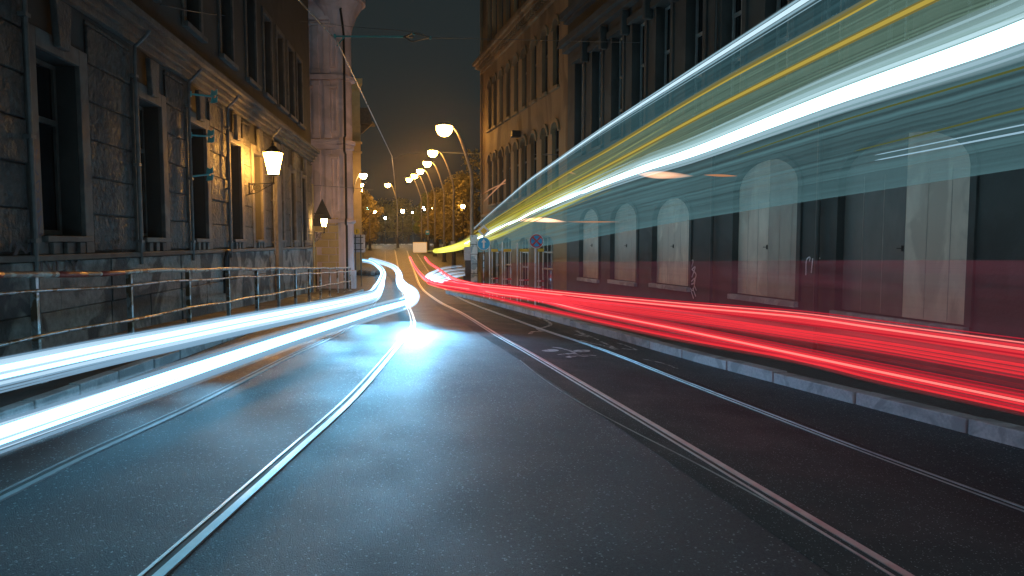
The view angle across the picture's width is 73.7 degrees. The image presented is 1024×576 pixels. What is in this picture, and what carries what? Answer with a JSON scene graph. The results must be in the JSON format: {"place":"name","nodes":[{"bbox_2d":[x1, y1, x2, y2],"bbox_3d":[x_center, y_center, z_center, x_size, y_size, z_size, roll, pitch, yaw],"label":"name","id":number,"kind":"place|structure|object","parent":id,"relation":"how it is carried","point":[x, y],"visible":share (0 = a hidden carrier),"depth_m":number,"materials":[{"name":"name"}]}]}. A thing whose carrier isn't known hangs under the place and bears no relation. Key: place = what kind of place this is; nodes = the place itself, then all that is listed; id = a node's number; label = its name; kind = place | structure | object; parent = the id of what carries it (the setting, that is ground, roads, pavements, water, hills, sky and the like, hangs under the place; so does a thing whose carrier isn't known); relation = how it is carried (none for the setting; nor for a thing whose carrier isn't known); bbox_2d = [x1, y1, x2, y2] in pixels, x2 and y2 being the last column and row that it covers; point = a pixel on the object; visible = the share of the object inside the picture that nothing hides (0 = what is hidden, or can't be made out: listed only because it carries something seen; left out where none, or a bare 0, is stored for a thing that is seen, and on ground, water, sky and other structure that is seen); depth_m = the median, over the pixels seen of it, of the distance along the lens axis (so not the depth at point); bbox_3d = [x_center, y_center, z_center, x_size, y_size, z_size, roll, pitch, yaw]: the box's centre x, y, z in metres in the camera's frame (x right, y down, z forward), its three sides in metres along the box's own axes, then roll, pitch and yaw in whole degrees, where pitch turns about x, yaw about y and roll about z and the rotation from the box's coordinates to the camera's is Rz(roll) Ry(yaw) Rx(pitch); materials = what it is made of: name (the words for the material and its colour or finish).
{"place":"outdoors","nodes":[
{"label":"outdoors","id":0,"kind":"place"},
{"bbox_2d":[0,288,360,407],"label":"pavement","id":1,"kind":"structure","parent":0,"point":[13,396],"depth_m":11.50,"materials":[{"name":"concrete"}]},
{"bbox_2d":[0,267,351,383],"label":"railing","id":2,"kind":"object","parent":1,"relation":"on","point":[34,291],"visible":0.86,"depth_m":9.11,"materials":[{"name":"metal"}]},
{"bbox_2d":[351,0,480,242],"label":"sky","id":3,"kind":"structure","parent":0,"point":[410,89],"materials":[{"name":"black"}]},
{"bbox_2d":[0,243,1023,575],"bbox_3d":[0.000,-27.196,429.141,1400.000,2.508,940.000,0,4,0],"label":"road","id":4,"kind":"structure","parent":0,"point":[444,443],"depth_m":4.73,"materials":[{"name":"asphalt"}]},
{"bbox_2d":[0,0,319,356],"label":"stone house","id":5,"kind":"structure","parent":4,"relation":"on","point":[105,157],"depth_m":13.16,"materials":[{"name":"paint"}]},
{"bbox_2d":[18,0,94,254],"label":"window","id":6,"kind":"structure","parent":5,"relation":"in","point":[58,44],"depth_m":10.33,"materials":[{"name":"grey stone"}]},
{"bbox_2d":[129,58,170,251],"bbox_3d":[-7.145,-2.551,13.278,0.496,3.670,1.577,0,4,-6],"label":"window","id":7,"kind":"structure","parent":5,"relation":"in","point":[149,93],"depth_m":13.63,"materials":[{"name":"grey stone"}]},
{"bbox_2d":[181,0,207,43],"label":"window","id":8,"kind":"structure","parent":5,"relation":"in","point":[186,24],"depth_m":15.82,"materials":[{"name":"grey glass"}]},
{"bbox_2d":[183,90,213,249],"bbox_3d":[-7.452,-2.730,15.972,0.496,3.670,1.577,0,4,-6],"label":"window","id":9,"kind":"structure","parent":5,"relation":"in","point":[198,118],"depth_m":16.02,"materials":[{"name":"grey stone"}]},
{"bbox_2d":[191,129,214,142],"bbox_3d":[-7.064,-3.482,15.527,0.136,0.310,0.558,4,5,44],"label":"banner bracket","id":10,"kind":"object","parent":5,"relation":"attached to","point":[209,135],"visible":0.78,"depth_m":15.66,"materials":[{"name":"teal metal"}]},
{"bbox_2d":[190,89,217,102],"bbox_3d":[-6.984,-4.373,15.433,0.617,0.310,0.126,-3,5,-40],"label":"banner bracket","id":11,"kind":"object","parent":5,"relation":"attached to","point":[212,95],"visible":0.98,"depth_m":15.56,"materials":[{"name":"teal metal"}]},
{"bbox_2d":[217,0,238,70],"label":"window","id":12,"kind":"structure","parent":5,"relation":"in","point":[231,63],"depth_m":18.26,"materials":[{"name":"grey stone"}]},
{"bbox_2d":[225,114,246,248],"bbox_3d":[-7.627,-2.928,18.958,0.176,3.670,1.526,0,4,-6],"label":"window","id":13,"kind":"structure","parent":5,"relation":"in","point":[235,138],"depth_m":19.16,"materials":[{"name":"beige stone"}]},
{"bbox_2d":[244,0,261,90],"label":"window","id":14,"kind":"structure","parent":5,"relation":"in","point":[255,84],"depth_m":20.68,"materials":[{"name":"grey stone"}]},
{"bbox_2d":[249,129,266,247],"bbox_3d":[-7.898,-3.087,21.352,0.176,3.670,1.526,0,4,-6],"label":"window","id":15,"kind":"structure","parent":5,"relation":"in","point":[257,150],"depth_m":21.14,"materials":[{"name":"beige stone"}]},
{"bbox_2d":[246,139,282,195],"bbox_3d":[-7.258,-3.575,20.205,0.591,1.708,1.053,2,4,31],"label":"wall lantern","id":16,"kind":"object","parent":5,"relation":"attached to","point":[272,155],"depth_m":20.24,"materials":[{"name":"glass"}]},
{"bbox_2d":[261,6,276,103],"bbox_3d":[-8.120,-7.751,22.844,0.140,2.880,1.360,0,4,-6],"label":"window","id":17,"kind":"structure","parent":5,"relation":"in","point":[263,11],"depth_m":22.53,"materials":[{"name":"grey stone"}]},
{"bbox_2d":[275,24,288,113],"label":"window","id":18,"kind":"structure","parent":5,"relation":"in","point":[279,106],"depth_m":24.42,"materials":[{"name":"grey stone"}]},
{"bbox_2d":[279,143,286,246],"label":"window","id":19,"kind":"structure","parent":5,"relation":"in","point":[282,146],"depth_m":24.86,"materials":[{"name":"beige stone"}]},
{"bbox_2d":[286,39,297,122],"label":"window","id":20,"kind":"structure","parent":5,"relation":"in","point":[293,118],"depth_m":26.18,"materials":[{"name":"grey stone"}]},
{"bbox_2d":[288,152,298,246],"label":"window","id":21,"kind":"structure","parent":5,"relation":"in","point":[292,168],"depth_m":26.51,"materials":[{"name":"glass"}]},
{"bbox_2d":[160,4,430,37],"bbox_3d":[-5.961,-9.593,24.473,5.904,6.338,21.914,0,4,0],"label":"overhead wire","id":22,"kind":"object","parent":5,"relation":"attached to","point":[301,21],"visible":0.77,"depth_m":18.46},
{"bbox_2d":[295,52,305,129],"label":"window","id":23,"kind":"structure","parent":5,"relation":"in","point":[301,125],"depth_m":27.95,"materials":[{"name":"grey stone"}]},
{"bbox_2d":[299,159,308,246],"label":"window","id":24,"kind":"structure","parent":5,"relation":"in","point":[303,174],"depth_m":28.68,"materials":[{"name":"glass"}]},
{"bbox_2d":[0,339,320,490],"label":"gutter strip","id":25,"kind":"object","parent":4,"relation":"on","point":[16,467],"visible":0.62,"depth_m":5.74,"materials":[{"name":"concrete"}]},
{"bbox_2d":[0,289,363,425],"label":"kerb","id":26,"kind":"structure","parent":4,"relation":"on","point":[100,380],"depth_m":7.34,"materials":[{"name":"stone"}]},
{"bbox_2d":[0,259,383,392],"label":"light trail","id":27,"kind":"object","parent":4,"relation":"on","point":[80,355],"visible":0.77,"depth_m":6.54,"materials":[{"name":"white"}]},
{"bbox_2d":[0,255,385,501],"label":"tram rail","id":28,"kind":"object","parent":4,"relation":"on","point":[22,485],"visible":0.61,"depth_m":5.52,"materials":[{"name":"metal"}]},
{"bbox_2d":[0,258,405,453],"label":"light trail","id":29,"kind":"object","parent":4,"relation":"on","point":[107,400],"visible":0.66,"depth_m":4.45,"materials":[{"name":"white"}]},
{"bbox_2d":[137,250,415,575],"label":"tram rail","id":30,"kind":"object","parent":4,"relation":"on","point":[170,559],"visible":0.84,"depth_m":4.37,"materials":[{"name":"metal"}]},
{"bbox_2d":[312,184,331,291],"bbox_3d":[-8.428,-2.137,30.320,0.866,4.926,0.090,0,4,0],"label":"warning sign","id":31,"kind":"object","parent":4,"relation":"on","point":[322,212],"visible":0.98,"depth_m":30.24,"materials":[{"name":"metal"}]},
{"bbox_2d":[308,0,365,288],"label":"corner house","id":32,"kind":"structure","parent":4,"relation":"on","point":[332,80],"depth_m":36.53,"materials":[{"name":"pink paint"}]},
{"bbox_2d":[334,32,431,45],"bbox_3d":[-5.900,-12.083,33.175,1.544,2.264,9.190,-3,5,-40],"label":"wire bracket","id":33,"kind":"object","parent":32,"relation":"attached to","point":[406,36],"visible":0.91,"depth_m":33.84,"materials":[{"name":"teal metal"}]},
{"bbox_2d":[354,229,364,286],"bbox_3d":[-8.995,-1.745,39.476,1.007,3.378,0.130,0,4,0],"label":"road sign","id":34,"kind":"object","parent":4,"relation":"on","point":[359,243],"visible":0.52,"depth_m":39.45,"materials":[{"name":"metal"}]},
{"bbox_2d":[352,78,374,272],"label":"yellow house","id":35,"kind":"structure","parent":4,"relation":"on","point":[362,116],"depth_m":51.45,"materials":[{"name":"paint"}]},
{"bbox_2d":[356,270,381,275],"bbox_3d":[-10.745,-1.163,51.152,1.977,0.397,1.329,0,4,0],"label":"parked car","id":36,"kind":"object","parent":4,"relation":"on","point":[370,272],"visible":0.95,"depth_m":50.81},
{"bbox_2d":[361,186,378,232],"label":"leafy tree","id":37,"kind":"object","parent":4,"relation":"on","point":[364,194],"visible":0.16,"depth_m":91.42,"materials":[{"name":"brown plant"}]},
{"bbox_2d":[362,195,383,247],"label":"leafy tree","id":38,"kind":"object","parent":4,"relation":"on","point":[372,226],"visible":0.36,"depth_m":103.54,"materials":[{"name":"brown plant"}]},
{"bbox_2d":[372,198,396,241],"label":"leafy tree","id":39,"kind":"object","parent":4,"relation":"on","point":[380,204],"visible":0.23,"depth_m":145.36,"materials":[{"name":"brown plant"}]},
{"bbox_2d":[379,197,414,238],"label":"leafy tree","id":40,"kind":"object","parent":4,"relation":"on","point":[390,214],"visible":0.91,"depth_m":136.87,"materials":[{"name":"brown plant"}]},
{"bbox_2d":[396,270,417,308],"bbox_3d":[-4.800,-0.431,29.763,0.493,0.954,33.408,-1,4,-10],"label":"light trail","id":41,"kind":"object","parent":4,"relation":"on","point":[411,297],"visible":0.94,"depth_m":16.51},
{"bbox_2d":[398,198,423,241],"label":"leafy tree","id":42,"kind":"object","parent":4,"relation":"on","point":[408,209],"visible":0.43,"depth_m":140.31,"materials":[{"name":"brown plant"}]},
{"bbox_2d":[371,233,450,243],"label":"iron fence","id":43,"kind":"object","parent":4,"relation":"on","point":[380,236],"visible":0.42,"depth_m":128.59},
{"bbox_2d":[413,242,426,252],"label":"lit board","id":44,"kind":"object","parent":4,"relation":"on","point":[419,247],"visible":1,"depth_m":62.90,"materials":[{"name":"beige plastic"}]},
{"bbox_2d":[411,173,429,252],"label":"street lamp","id":45,"kind":"object","parent":4,"relation":"on","point":[414,175],"visible":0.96,"depth_m":87.50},
{"bbox_2d":[410,192,433,245],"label":"leafy tree","id":46,"kind":"object","parent":4,"relation":"on","point":[416,228],"visible":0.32,"depth_m":110.63,"materials":[{"name":"brown plant"}]},
{"bbox_2d":[417,168,436,255],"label":"street lamp","id":47,"kind":"object","parent":4,"relation":"on","point":[420,171],"visible":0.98,"depth_m":77.54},
{"bbox_2d":[423,160,446,261],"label":"street lamp","id":48,"kind":"object","parent":4,"relation":"on","point":[426,163],"visible":0.98,"depth_m":67.55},
{"bbox_2d":[418,187,457,246],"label":"leafy tree","id":49,"kind":"object","parent":4,"relation":"on","point":[430,197],"visible":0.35,"depth_m":105.49,"materials":[{"name":"brown plant"}]},
{"bbox_2d":[425,186,452,245],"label":"leafy tree","id":50,"kind":"object","parent":4,"relation":"on","point":[437,230],"visible":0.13,"depth_m":96.85,"materials":[{"name":"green plant"}]},
{"bbox_2d":[428,149,456,268],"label":"street lamp","id":51,"kind":"object","parent":4,"relation":"on","point":[453,218],"visible":0.84,"depth_m":57.62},
{"bbox_2d":[429,181,469,251],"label":"leafy tree","id":52,"kind":"object","parent":4,"relation":"on","point":[439,218],"visible":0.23,"depth_m":88.94,"materials":[{"name":"brown plant"}]},
{"bbox_2d":[436,123,473,246],"bbox_3d":[-2.687,-3.891,33.315,1.951,8.238,0.783,0,4,0],"label":"street lamp","id":53,"kind":"object","parent":4,"relation":"on","point":[444,129],"visible":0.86,"depth_m":33.12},
{"bbox_2d":[436,170,480,254],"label":"leafy tree","id":54,"kind":"object","parent":4,"relation":"on","point":[459,231],"visible":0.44,"depth_m":81.27,"materials":[{"name":"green plant"}]},
{"bbox_2d":[443,149,480,257],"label":"leafy tree","id":55,"kind":"object","parent":4,"relation":"on","point":[466,182],"visible":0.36,"depth_m":72.78,"materials":[{"name":"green plant"}]},
{"bbox_2d":[463,247,470,289],"bbox_3d":[-1.952,-0.765,30.516,0.440,2.138,0.280,0,4,0],"label":"switch box","id":56,"kind":"object","parent":4,"relation":"on","point":[467,259],"visible":0.43,"depth_m":30.39,"materials":[{"name":"metal"}]},
{"bbox_2d":[472,0,567,292],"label":"ochre house","id":57,"kind":"structure","parent":4,"relation":"on","point":[523,100],"depth_m":26.27,"materials":[{"name":"brown paint"}]},
{"bbox_2d":[393,152,557,158],"bbox_3d":[-0.878,-5.578,28.838,3.124,1.582,13.589,-2,5,-33],"label":"overhead wire","id":58,"kind":"object","parent":57,"relation":"attached to","point":[462,153],"visible":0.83,"depth_m":33.37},
{"bbox_2d":[298,0,397,210],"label":"contact wire","id":59,"kind":"object","parent":58,"relation":"hanging from","point":[357,85],"visible":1,"depth_m":16.96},
{"bbox_2d":[545,35,547,91],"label":"window","id":60,"kind":"structure","parent":57,"relation":"in","point":[546,38],"depth_m":23.90,"materials":[{"name":"black glass"}]},
{"bbox_2d":[545,133,547,191],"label":"window","id":61,"kind":"structure","parent":57,"relation":"in","point":[546,137],"depth_m":24.14,"materials":[{"name":"black glass"}]},
{"bbox_2d":[555,128,558,189],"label":"window","id":62,"kind":"structure","parent":57,"relation":"in","point":[557,132],"depth_m":23.06,"materials":[{"name":"black glass"}]},
{"bbox_2d":[556,25,558,83],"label":"window","id":63,"kind":"structure","parent":57,"relation":"in","point":[557,29],"depth_m":22.81,"materials":[{"name":"black glass"}]},
{"bbox_2d":[434,175,611,251],"bbox_3d":[-2.151,-2.504,35.211,0.733,2.136,46.304,-1,4,-11],"label":"light trail","id":64,"kind":"object","parent":4,"relation":"on","point":[441,250],"visible":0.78,"depth_m":22.57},
{"bbox_2d":[446,154,634,250],"bbox_3d":[-1.663,-2.529,32.920,0.724,2.340,44.771,-1,4,-10],"label":"light trail","id":65,"kind":"object","parent":4,"relation":"on","point":[539,206],"visible":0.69,"depth_m":21.11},
{"bbox_2d":[502,0,1003,217],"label":"light veil","id":66,"kind":"object","parent":65,"relation":"on","point":[803,81],"visible":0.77,"depth_m":5.66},
{"bbox_2d":[441,128,661,249],"bbox_3d":[-1.562,-2.560,32.316,0.777,2.464,45.990,-1,4,-10],"label":"light trail","id":67,"kind":"object","parent":4,"relation":"on","point":[561,195],"visible":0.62,"depth_m":17.68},
{"bbox_2d":[407,251,914,575],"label":"tram rail","id":68,"kind":"object","parent":4,"relation":"on","point":[730,472],"visible":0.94,"depth_m":5.23,"materials":[{"name":"metal"}]},
{"bbox_2d":[448,0,876,246],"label":"light trail","id":69,"kind":"object","parent":4,"relation":"on","point":[848,12],"visible":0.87,"depth_m":6.88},
{"bbox_2d":[520,360,816,530],"bbox_3d":[0.931,1.264,6.939,0.180,0.132,7.126,-1,4,-14],"label":"road seam","id":70,"kind":"object","parent":4,"relation":"on","point":[674,451],"visible":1,"depth_m":5.43,"materials":[{"name":"stone"}]},
{"bbox_2d":[427,0,939,251],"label":"light trail","id":71,"kind":"object","parent":4,"relation":"on","point":[901,14],"visible":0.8,"depth_m":6.14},
{"bbox_2d":[410,258,1023,408],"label":"light trail","id":72,"kind":"object","parent":4,"relation":"on","point":[679,329],"visible":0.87,"depth_m":6.20,"materials":[{"name":"red"}]},
{"bbox_2d":[417,254,1023,511],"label":"tram rail","id":73,"kind":"object","parent":4,"relation":"on","point":[821,434],"visible":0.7,"depth_m":6.77,"materials":[{"name":"metal"}]},
{"bbox_2d":[425,257,1023,357],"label":"light trail","id":74,"kind":"object","parent":4,"relation":"on","point":[778,315],"visible":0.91,"depth_m":7.56,"materials":[{"name":"red"}]},
{"bbox_2d":[427,282,1023,411],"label":"light trail","id":75,"kind":"object","parent":4,"relation":"on","point":[759,351],"visible":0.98,"depth_m":6.61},
{"bbox_2d":[434,304,1023,575],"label":"track slab","id":76,"kind":"structure","parent":4,"relation":"on","point":[914,523],"depth_m":5.01,"materials":[{"name":"concrete"}]},
{"bbox_2d":[542,347,595,357],"bbox_3d":[0.993,1.080,11.575,0.871,0.045,1.283,-2,4,-24],"label":"road marking","id":77,"kind":"object","parent":76,"relation":"on","point":[570,356],"visible":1,"depth_m":11.63,"materials":[{"name":"paint"}]},
{"bbox_2d":[443,279,1023,378],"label":"light trail","id":78,"kind":"object","parent":4,"relation":"on","point":[674,316],"visible":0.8,"depth_m":6.77,"materials":[{"name":"red"}]},
{"bbox_2d":[446,291,1023,448],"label":"kerb","id":79,"kind":"structure","parent":4,"relation":"on","point":[1010,434],"depth_m":8.20,"materials":[{"name":"stone"}]},
{"bbox_2d":[464,0,1023,244],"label":"light trail","id":80,"kind":"object","parent":4,"relation":"on","point":[999,39],"visible":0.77,"depth_m":5.30,"materials":[{"name":"white"}]},
{"bbox_2d":[558,0,1023,389],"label":"dark house","id":81,"kind":"structure","parent":4,"relation":"on","point":[832,223],"depth_m":11.13,"materials":[{"name":"black stone"}]},
{"bbox_2d":[448,38,639,42],"bbox_3d":[0.782,-7.666,21.490,1.807,2.796,10.978,-3,5,-34],"label":"overhead wire","id":82,"kind":"object","parent":81,"relation":"attached to","point":[546,40],"visible":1,"depth_m":21.97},
{"bbox_2d":[571,40,588,157],"bbox_3d":[2.104,-5.594,20.473,0.415,3.250,1.196,-1,4,-10],"label":"window","id":83,"kind":"structure","parent":81,"relation":"in","point":[582,56],"depth_m":20.45,"materials":[{"name":"black glass"}]},
{"bbox_2d":[577,205,600,282],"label":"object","id":84,"kind":"structure","parent":81,"relation":"in","point":[591,230],"depth_m":20.18,"materials":[{"name":"wood"}]},
{"bbox_2d":[587,26,607,152],"bbox_3d":[2.474,-5.508,19.176,0.415,3.250,1.196,-1,4,-10],"label":"window","id":85,"kind":"structure","parent":81,"relation":"in","point":[603,30],"depth_m":19.23,"materials":[{"name":"black glass"}]},
{"bbox_2d":[606,10,628,146],"bbox_3d":[2.822,-5.422,17.887,0.460,3.250,1.180,-1,4,-16],"label":"window","id":86,"kind":"structure","parent":81,"relation":"in","point":[622,28],"depth_m":18.07,"materials":[{"name":"black glass"}]},
{"bbox_2d":[607,199,638,286],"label":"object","id":87,"kind":"structure","parent":81,"relation":"in","point":[627,216],"depth_m":17.89,"materials":[{"name":"wood"}]},
{"bbox_2d":[627,0,652,139],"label":"window","id":88,"kind":"structure","parent":81,"relation":"in","point":[645,12],"depth_m":16.98,"materials":[{"name":"black glass"}]},
{"bbox_2d":[649,0,678,131],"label":"window","id":89,"kind":"structure","parent":81,"relation":"in","point":[669,11],"depth_m":15.84,"materials":[{"name":"black glass"}]},
{"bbox_2d":[648,193,692,291],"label":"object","id":90,"kind":"structure","parent":81,"relation":"in","point":[675,216],"depth_m":15.49,"materials":[{"name":"grey wood"}]},
{"bbox_2d":[678,0,707,122],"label":"window","id":91,"kind":"structure","parent":81,"relation":"in","point":[701,5],"depth_m":14.56,"materials":[{"name":"black glass"}]},
{"bbox_2d":[716,0,747,110],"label":"window","id":92,"kind":"structure","parent":81,"relation":"in","point":[739,7],"depth_m":13.27,"materials":[{"name":"grey glass"}]},
{"bbox_2d":[727,153,802,307],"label":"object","id":93,"kind":"structure","parent":81,"relation":"in","point":[771,193],"depth_m":12.21,"materials":[{"name":"grey wood"}]},
{"bbox_2d":[755,0,796,96],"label":"window","id":94,"kind":"structure","parent":81,"relation":"in","point":[785,32],"depth_m":11.97,"materials":[{"name":"grey glass"}]},
{"bbox_2d":[803,0,852,81],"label":"window","id":95,"kind":"structure","parent":81,"relation":"in","point":[842,29],"depth_m":10.76,"materials":[{"name":"grey glass"}]},
{"bbox_2d":[862,0,922,61],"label":"window","id":96,"kind":"structure","parent":81,"relation":"in","point":[914,21],"depth_m":9.56,"materials":[{"name":"grey glass"}]},
{"bbox_2d":[829,124,979,335],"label":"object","id":97,"kind":"structure","parent":81,"relation":"in","point":[910,225],"depth_m":9.31,"materials":[{"name":"grey wood"}]},
{"bbox_2d":[938,0,1016,36],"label":"window","id":98,"kind":"structure","parent":81,"relation":"in","point":[949,5],"depth_m":8.41,"materials":[{"name":"grey stone"}]},
{"bbox_2d":[474,0,820,229],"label":"light trail","id":99,"kind":"object","parent":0,"point":[779,16],"visible":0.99,"depth_m":7.49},
{"bbox_2d":[446,290,1023,425],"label":"pavement","id":100,"kind":"structure","parent":0,"point":[982,410],"depth_m":8.86,"materials":[{"name":"stone"}]},
{"bbox_2d":[471,235,477,291],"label":"poster column","id":101,"kind":"structure","parent":100,"relation":"on","point":[474,260],"depth_m":29.37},
{"bbox_2d":[477,225,489,296],"bbox_3d":[-1.074,-1.023,26.030,0.500,2.768,0.096,0,4,0],"label":"direction sign","id":102,"kind":"object","parent":100,"relation":"on","point":[483,243],"visible":0.98,"depth_m":25.94,"materials":[{"name":"metal"}]},
{"bbox_2d":[503,249,511,299],"bbox_3d":[-0.162,-0.482,24.415,0.290,1.828,0.054,0,4,0],"label":"barrier frame","id":103,"kind":"object","parent":100,"relation":"on","point":[507,250],"visible":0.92,"depth_m":24.39,"materials":[{"name":"grey metal"}]},
{"bbox_2d":[529,234,543,304],"bbox_3d":[0.739,-0.523,20.649,0.440,2.229,0.096,0,4,0],"label":"no stopping sign","id":104,"kind":"object","parent":100,"relation":"on","point":[536,241],"visible":0.97,"depth_m":20.55,"materials":[{"name":"blue metal"}]},
{"bbox_2d":[537,249,543,302],"bbox_3d":[0.953,-0.391,22.617,0.221,1.818,0.054,0,4,0],"label":"barrier frame","id":105,"kind":"object","parent":100,"relation":"on","point":[542,280],"visible":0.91,"depth_m":22.60,"materials":[{"name":"grey metal"}]},
{"bbox_2d":[502,66,1023,241],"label":"light veil","id":106,"kind":"object","parent":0,"point":[960,96],"visible":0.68,"depth_m":5.79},
{"bbox_2d":[736,66,1023,155],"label":"light trail","id":107,"kind":"object","parent":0,"point":[984,78],"visible":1,"depth_m":4.73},
{"bbox_2d":[875,124,1023,160],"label":"light trail","id":108,"kind":"object","parent":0,"point":[959,143],"visible":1,"depth_m":4.29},
{"bbox_2d":[853,107,1023,151],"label":"light trail","id":109,"kind":"object","parent":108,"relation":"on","point":[1010,111],"visible":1,"depth_m":4.38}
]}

